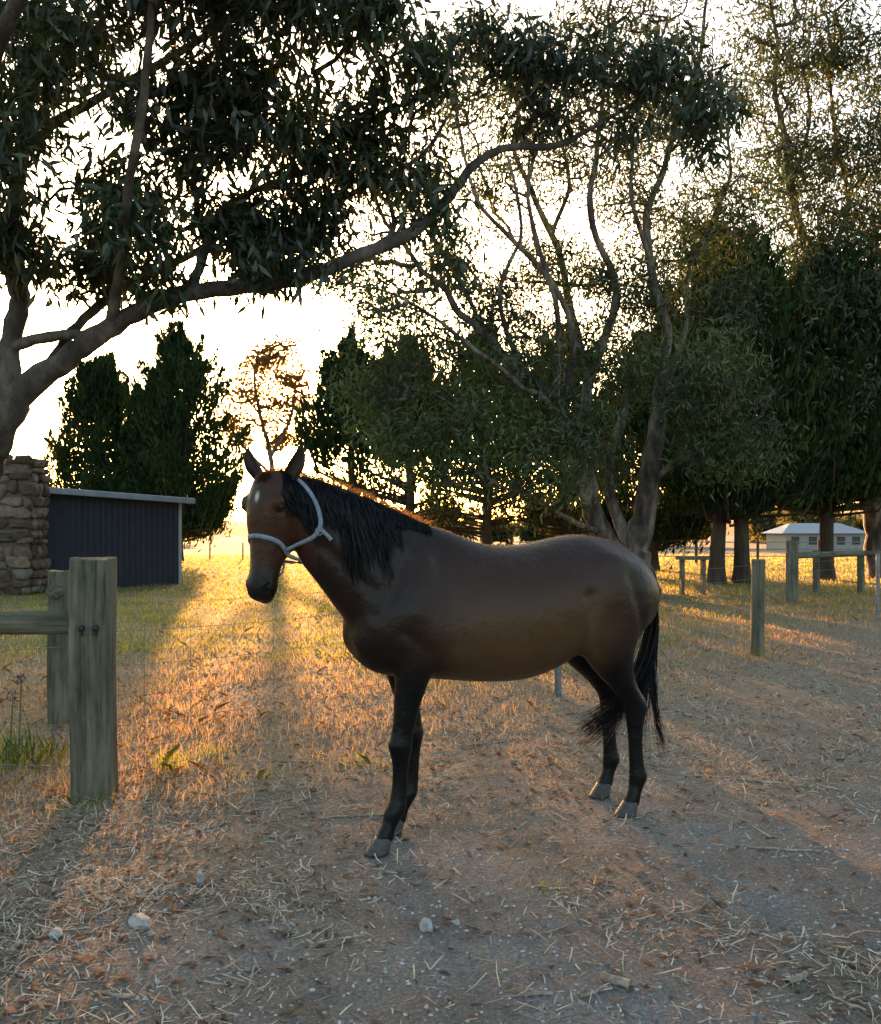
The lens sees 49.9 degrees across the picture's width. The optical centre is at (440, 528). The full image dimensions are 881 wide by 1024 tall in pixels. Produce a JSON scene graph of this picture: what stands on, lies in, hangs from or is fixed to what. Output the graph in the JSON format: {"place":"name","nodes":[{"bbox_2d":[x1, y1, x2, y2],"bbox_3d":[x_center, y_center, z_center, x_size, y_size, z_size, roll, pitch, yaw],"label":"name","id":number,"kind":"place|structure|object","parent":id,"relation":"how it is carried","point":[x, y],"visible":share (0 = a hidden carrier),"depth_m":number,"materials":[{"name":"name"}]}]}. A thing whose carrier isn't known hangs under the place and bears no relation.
{"place":"outdoors","nodes":[
{"label":"outdoors","id":0,"kind":"place"},
{"bbox_2d":[0,536,880,1023],"bbox_3d":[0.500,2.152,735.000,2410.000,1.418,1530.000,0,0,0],"label":"ground","id":1,"kind":"structure","parent":0,"point":[376,1006],"depth_m":4.46,"materials":[{"name":"brown soil"}]},
{"bbox_2d":[0,463,42,593],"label":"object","id":2,"kind":"object","parent":1,"relation":"on","point":[12,467],"visible":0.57,"depth_m":21.79,"materials":[{"name":"stone"}]},
{"bbox_2d":[0,454,50,594],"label":"stones","id":3,"kind":"object","parent":1,"relation":"on","point":[20,556],"visible":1,"depth_m":21.74,"materials":[{"name":"grey stone"}]},
{"bbox_2d":[0,671,69,766],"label":"agapanthus plant","id":4,"kind":"object","parent":1,"relation":"on","point":[8,743],"visible":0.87,"depth_m":6.10,"materials":[{"name":"green plant"}]},
{"bbox_2d":[49,927,63,937],"bbox_3d":[-1.415,1.497,3.507,0.054,0.037,0.064,0,0,0],"label":"rock","id":5,"kind":"object","parent":1,"relation":"on","point":[56,931],"visible":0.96,"depth_m":3.48,"materials":[{"name":"grey stone"}]},
{"bbox_2d":[0,557,117,800],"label":"wooden fence","id":6,"kind":"object","parent":1,"relation":"on","point":[75,622],"visible":0.95,"depth_m":5.21,"materials":[{"name":"grey wood"}]},
{"bbox_2d":[21,349,174,493],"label":"cypress tree","id":7,"kind":"object","parent":1,"relation":"on","point":[91,406],"visible":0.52,"depth_m":42.79,"materials":[{"name":"green plant"}]},
{"bbox_2d":[94,990,135,996],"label":"stick","id":8,"kind":"object","parent":1,"relation":"on","point":[111,994],"visible":0.98,"depth_m":3.03,"materials":[{"name":"brown wood"}]},
{"bbox_2d":[44,487,195,587],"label":"garden shed","id":9,"kind":"structure","parent":1,"relation":"on","point":[139,536],"depth_m":24.78,"materials":[{"name":"grey metal"}]},
{"bbox_2d":[128,912,151,929],"bbox_3d":[-1.136,1.495,3.593,0.083,0.054,0.142,0,0,-39],"label":"rock","id":10,"kind":"object","parent":1,"relation":"on","point":[141,921],"visible":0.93,"depth_m":3.56,"materials":[{"name":"grey stone"}]},
{"bbox_2d":[148,931,155,935],"bbox_3d":[-1.069,1.498,3.502,0.027,0.025,0.036,0,0,-24],"label":"rock","id":11,"kind":"object","parent":1,"relation":"on","point":[152,933],"visible":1,"depth_m":3.49,"materials":[{"name":"grey stone"}]},
{"bbox_2d":[66,318,254,560],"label":"cypress tree","id":12,"kind":"object","parent":1,"relation":"on","point":[178,388],"visible":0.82,"depth_m":41.67,"materials":[{"name":"green plant"}]},
{"bbox_2d":[114,360,218,549],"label":"cypress tree","id":13,"kind":"object","parent":1,"relation":"on","point":[147,439],"visible":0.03,"depth_m":45.57,"materials":[{"name":"green plant"}]},
{"bbox_2d":[169,822,225,836],"bbox_3d":[-1.199,1.496,4.706,0.029,0.010,0.326,0,0,43],"label":"stick","id":14,"kind":"object","parent":1,"relation":"on","point":[202,828],"visible":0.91,"depth_m":4.74,"materials":[{"name":"brown wood"}]},
{"bbox_2d":[196,869,204,882],"bbox_3d":[-1.020,1.485,4.029,0.036,0.072,0.045,0,0,-8],"label":"rock","id":15,"kind":"object","parent":1,"relation":"on","point":[200,876],"visible":0.85,"depth_m":4.01,"materials":[{"name":"grey stone"}]},
{"bbox_2d":[206,965,261,977],"bbox_3d":[-0.697,1.498,3.201,0.188,0.010,0.022,0,0,-28],"label":"stick","id":16,"kind":"object","parent":1,"relation":"on","point":[228,973],"visible":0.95,"depth_m":3.19,"materials":[{"name":"brown wood"}]},
{"bbox_2d":[211,318,320,470],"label":"eucalyptus tree","id":17,"kind":"object","parent":1,"relation":"on","point":[269,359],"visible":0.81,"depth_m":67.52,"materials":[{"name":"green plant"}]},
{"bbox_2d":[318,813,383,818],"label":"stick","id":18,"kind":"object","parent":1,"relation":"on","point":[356,815],"visible":0.83,"depth_m":4.94,"materials":[{"name":"brown wood"}]},
{"bbox_2d":[284,319,430,510],"bbox_3d":[-3.358,-3.418,38.024,5.826,10.039,6.073,0,0,21],"label":"cypress tree","id":19,"kind":"object","parent":1,"relation":"on","point":[320,438],"visible":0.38,"depth_m":37.25,"materials":[{"name":"green plant"}]},
{"bbox_2d":[0,0,766,478],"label":"eucalyptus tree","id":20,"kind":"object","parent":1,"relation":"on","point":[224,84],"visible":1,"depth_m":7.30,"materials":[{"name":"green plant"}]},
{"bbox_2d":[0,647,786,898],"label":"grass tufts","id":21,"kind":"object","parent":1,"relation":"on","point":[167,756],"visible":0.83,"depth_m":5.88,"materials":[{"name":"plant"}]},
{"bbox_2d":[320,328,484,529],"bbox_3d":[-1.063,-3.098,36.108,6.916,9.399,5.269,0,0,23],"label":"cypress tree","id":22,"kind":"object","parent":1,"relation":"on","point":[407,500],"visible":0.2,"depth_m":35.45,"materials":[{"name":"green plant"}]},
{"bbox_2d":[419,917,432,933],"bbox_3d":[-0.050,1.491,3.558,0.059,0.063,0.065,0,0,30],"label":"rock","id":23,"kind":"object","parent":1,"relation":"on","point":[425,925],"visible":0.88,"depth_m":3.54,"materials":[{"name":"grey stone"}]},
{"bbox_2d":[0,620,880,1023],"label":"straw","id":24,"kind":"object","parent":1,"relation":"on","point":[178,896],"visible":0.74,"depth_m":4.19,"materials":[{"name":"beige plant"}]},
{"bbox_2d":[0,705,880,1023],"bbox_3d":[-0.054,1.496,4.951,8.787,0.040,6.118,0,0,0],"label":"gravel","id":25,"kind":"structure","parent":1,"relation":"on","point":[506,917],"depth_m":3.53,"materials":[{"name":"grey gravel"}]},
{"bbox_2d":[241,445,666,857],"bbox_3d":[0.175,0.563,4.733,2.345,1.879,0.609,0,0,-26],"label":"horse","id":26,"kind":"object","parent":1,"relation":"on","point":[418,605],"visible":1,"depth_m":4.46},
{"bbox_2d":[116,550,791,771],"bbox_3d":[3.316,1.000,11.905,1.639,1.301,16.805,0,0,33],"label":"wire fence","id":27,"kind":"object","parent":1,"relation":"on","point":[757,606],"visible":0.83,"depth_m":11.19,"materials":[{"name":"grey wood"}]},
{"bbox_2d":[450,919,459,924],"bbox_3d":[0.057,1.498,3.602,0.046,0.020,0.031,0,0,17],"label":"rock","id":28,"kind":"object","parent":1,"relation":"on","point":[456,922],"visible":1,"depth_m":3.60,"materials":[{"name":"grey stone"}]},
{"bbox_2d":[465,889,474,902],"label":"stick","id":29,"kind":"object","parent":1,"relation":"on","point":[470,895],"visible":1,"depth_m":3.84,"materials":[{"name":"brown wood"}]},
{"bbox_2d":[443,740,505,747],"bbox_3d":[0.240,1.503,6.601,0.510,0.016,0.039,0,0,-27],"label":"stick","id":30,"kind":"object","parent":1,"relation":"on","point":[480,743],"visible":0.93,"depth_m":6.64,"materials":[{"name":"brown wood"}]},
{"bbox_2d":[406,317,551,544],"bbox_3d":[1.450,-3.469,36.784,6.771,10.140,6.063,0,0,0],"label":"cypress tree","id":31,"kind":"object","parent":1,"relation":"on","point":[484,534],"visible":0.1,"depth_m":36.86,"materials":[{"name":"green plant"}]},
{"bbox_2d":[185,497,864,546],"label":"distant trees","id":32,"kind":"object","parent":1,"relation":"on","point":[756,530],"visible":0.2,"depth_m":164.21,"materials":[{"name":"green plant"}]},
{"bbox_2d":[209,540,862,563],"bbox_3d":[13.013,1.050,42.988,58.100,1.200,6.096,0,0,0],"label":"paddock fence","id":33,"kind":"object","parent":1,"relation":"on","point":[757,549],"visible":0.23,"depth_m":39.99,"materials":[{"name":"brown wood"}]},
{"bbox_2d":[521,991,552,995],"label":"stick","id":34,"kind":"object","parent":1,"relation":"on","point":[536,993],"visible":1,"depth_m":3.04,"materials":[{"name":"brown wood"}]},
{"bbox_2d":[285,0,810,594],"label":"eucalyptus tree","id":35,"kind":"object","parent":1,"relation":"on","point":[721,386],"visible":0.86,"depth_m":21.23,"materials":[{"name":"green plant"}]},
{"bbox_2d":[527,923,569,939],"bbox_3d":[0.402,1.491,3.506,0.223,0.006,0.015,0,0,-36],"label":"stick","id":36,"kind":"object","parent":1,"relation":"on","point":[549,931],"visible":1,"depth_m":3.51,"materials":[{"name":"brown wood"}]},
{"bbox_2d":[480,323,640,539],"bbox_3d":[4.755,-3.359,37.128,7.234,9.922,5.853,0,0,0],"label":"cypress tree","id":37,"kind":"object","parent":1,"relation":"on","point":[564,525],"visible":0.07,"depth_m":36.34,"materials":[{"name":"green plant"}]},
{"bbox_2d":[579,985,611,997],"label":"stick","id":38,"kind":"object","parent":1,"relation":"on","point":[597,990],"visible":0.98,"depth_m":3.04,"materials":[{"name":"brown wood"}]},
{"bbox_2d":[600,971,632,989],"bbox_3d":[0.572,1.478,3.100,0.113,0.035,0.040,0,0,40],"label":"stick","id":39,"kind":"object","parent":1,"relation":"on","point":[611,979],"visible":0.99,"depth_m":3.09,"materials":[{"name":"brown wood"}]},
{"bbox_2d":[552,327,728,569],"bbox_3d":[7.896,-2.847,34.104,6.567,8.898,7.163,0,0,-31],"label":"cypress tree","id":40,"kind":"object","parent":1,"relation":"on","point":[672,527],"visible":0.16,"depth_m":33.23,"materials":[{"name":"green plant"}]},
{"bbox_2d":[635,805,657,817],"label":"stick","id":41,"kind":"object","parent":1,"relation":"on","point":[643,815],"visible":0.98,"depth_m":4.99,"materials":[{"name":"brown wood"}]},
{"bbox_2d":[664,899,675,920],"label":"stick","id":42,"kind":"object","parent":1,"relation":"on","point":[673,910],"visible":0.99,"depth_m":3.69,"materials":[{"name":"brown wood"}]},
{"bbox_2d":[675,556,709,594],"bbox_3d":[5.750,1.060,21.600,0.700,0.880,0.400,0,0,0],"label":"fence","id":43,"kind":"object","parent":1,"relation":"on","point":[682,559],"visible":0.99,"depth_m":21.50,"materials":[{"name":"wood"}]},
{"bbox_2d":[600,217,866,583],"bbox_3d":[8.042,-3.552,25.980,6.570,10.464,6.855,0,0,-42],"label":"cypress tree","id":44,"kind":"object","parent":1,"relation":"on","point":[726,510],"visible":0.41,"depth_m":24.79,"materials":[{"name":"green plant"}]},
{"bbox_2d":[716,777,804,786],"bbox_3d":[1.889,1.493,5.601,0.505,0.014,0.030,0,0,23],"label":"stick","id":45,"kind":"object","parent":1,"relation":"on","point":[756,780],"visible":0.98,"depth_m":5.60,"materials":[{"name":"brown wood"}]},
{"bbox_2d":[744,845,821,851],"bbox_3d":[1.591,1.489,4.404,0.345,0.010,0.029,0,0,12],"label":"stick","id":46,"kind":"object","parent":1,"relation":"on","point":[785,849],"visible":1,"depth_m":4.40,"materials":[{"name":"brown wood"}]},
{"bbox_2d":[689,0,880,578],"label":"eucalyptus tree","id":47,"kind":"object","parent":1,"relation":"on","point":[828,61],"visible":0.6,"depth_m":27.38,"materials":[{"name":"green plant"}]},
{"bbox_2d":[706,241,880,580],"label":"cypress tree","id":48,"kind":"object","parent":1,"relation":"on","point":[862,484],"visible":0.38,"depth_m":25.70,"materials":[{"name":"green plant"}]},
{"bbox_2d":[784,970,808,985],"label":"stick","id":49,"kind":"object","parent":1,"relation":"on","point":[803,975],"visible":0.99,"depth_m":3.12,"materials":[{"name":"brown wood"}]},
{"bbox_2d":[766,533,865,550],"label":"walls","id":50,"kind":"structure","parent":1,"relation":"on","point":[776,540],"depth_m":118.00,"materials":[{"name":"white paint"}]},
{"bbox_2d":[791,537,798,544],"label":"window","id":51,"kind":"structure","parent":50,"relation":"attached to","point":[794,538],"depth_m":117.97,"materials":[{"name":"grey glass"}]},
{"bbox_2d":[809,537,816,544],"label":"window","id":52,"kind":"structure","parent":50,"relation":"attached to","point":[812,540],"depth_m":117.97,"materials":[{"name":"grey glass"}]},
{"bbox_2d":[762,523,864,532],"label":"roof","id":53,"kind":"structure","parent":50,"relation":"on","point":[806,528],"depth_m":119.33,"materials":[{"name":"grey metal"}]},
{"bbox_2d":[837,537,844,544],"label":"window","id":54,"kind":"structure","parent":50,"relation":"attached to","point":[840,540],"depth_m":117.97,"materials":[{"name":"grey glass"}]},
{"bbox_2d":[852,537,859,544],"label":"window","id":55,"kind":"structure","parent":50,"relation":"attached to","point":[855,540],"depth_m":117.97,"materials":[{"name":"grey glass"}]},
{"bbox_2d":[785,541,880,620],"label":"post and rail fence","id":56,"kind":"object","parent":1,"relation":"on","point":[795,556],"visible":0.87,"depth_m":19.72,"materials":[{"name":"grey wood"}]},
{"bbox_2d":[827,993,866,1011],"bbox_3d":[1.278,1.492,2.983,0.021,0.010,0.129,0,0,-38],"label":"stick","id":57,"kind":"object","parent":1,"relation":"on","point":[849,1004],"visible":0.98,"depth_m":2.97,"materials":[{"name":"brown wood"}]},
{"bbox_2d":[0,553,880,860],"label":"dry grass","id":58,"kind":"structure","parent":0,"point":[264,715],"depth_m":8.48,"materials":[{"name":"yellow plant"}]},
{"bbox_2d":[0,553,880,850],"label":"green grass","id":59,"kind":"structure","parent":0,"point":[206,641],"depth_m":16.72,"materials":[{"name":"plant"}]},
{"bbox_2d":[0,0,880,522],"label":"sky","id":60,"kind":"structure","parent":0,"point":[223,328],"materials":[{"name":"white"}]},
{"bbox_2d":[213,510,862,535],"bbox_3d":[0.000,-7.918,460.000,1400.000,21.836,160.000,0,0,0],"label":"hill","id":61,"kind":"structure","parent":0,"point":[239,528],"depth_m":422.62,"materials":[{"name":"plant"}]}
]}

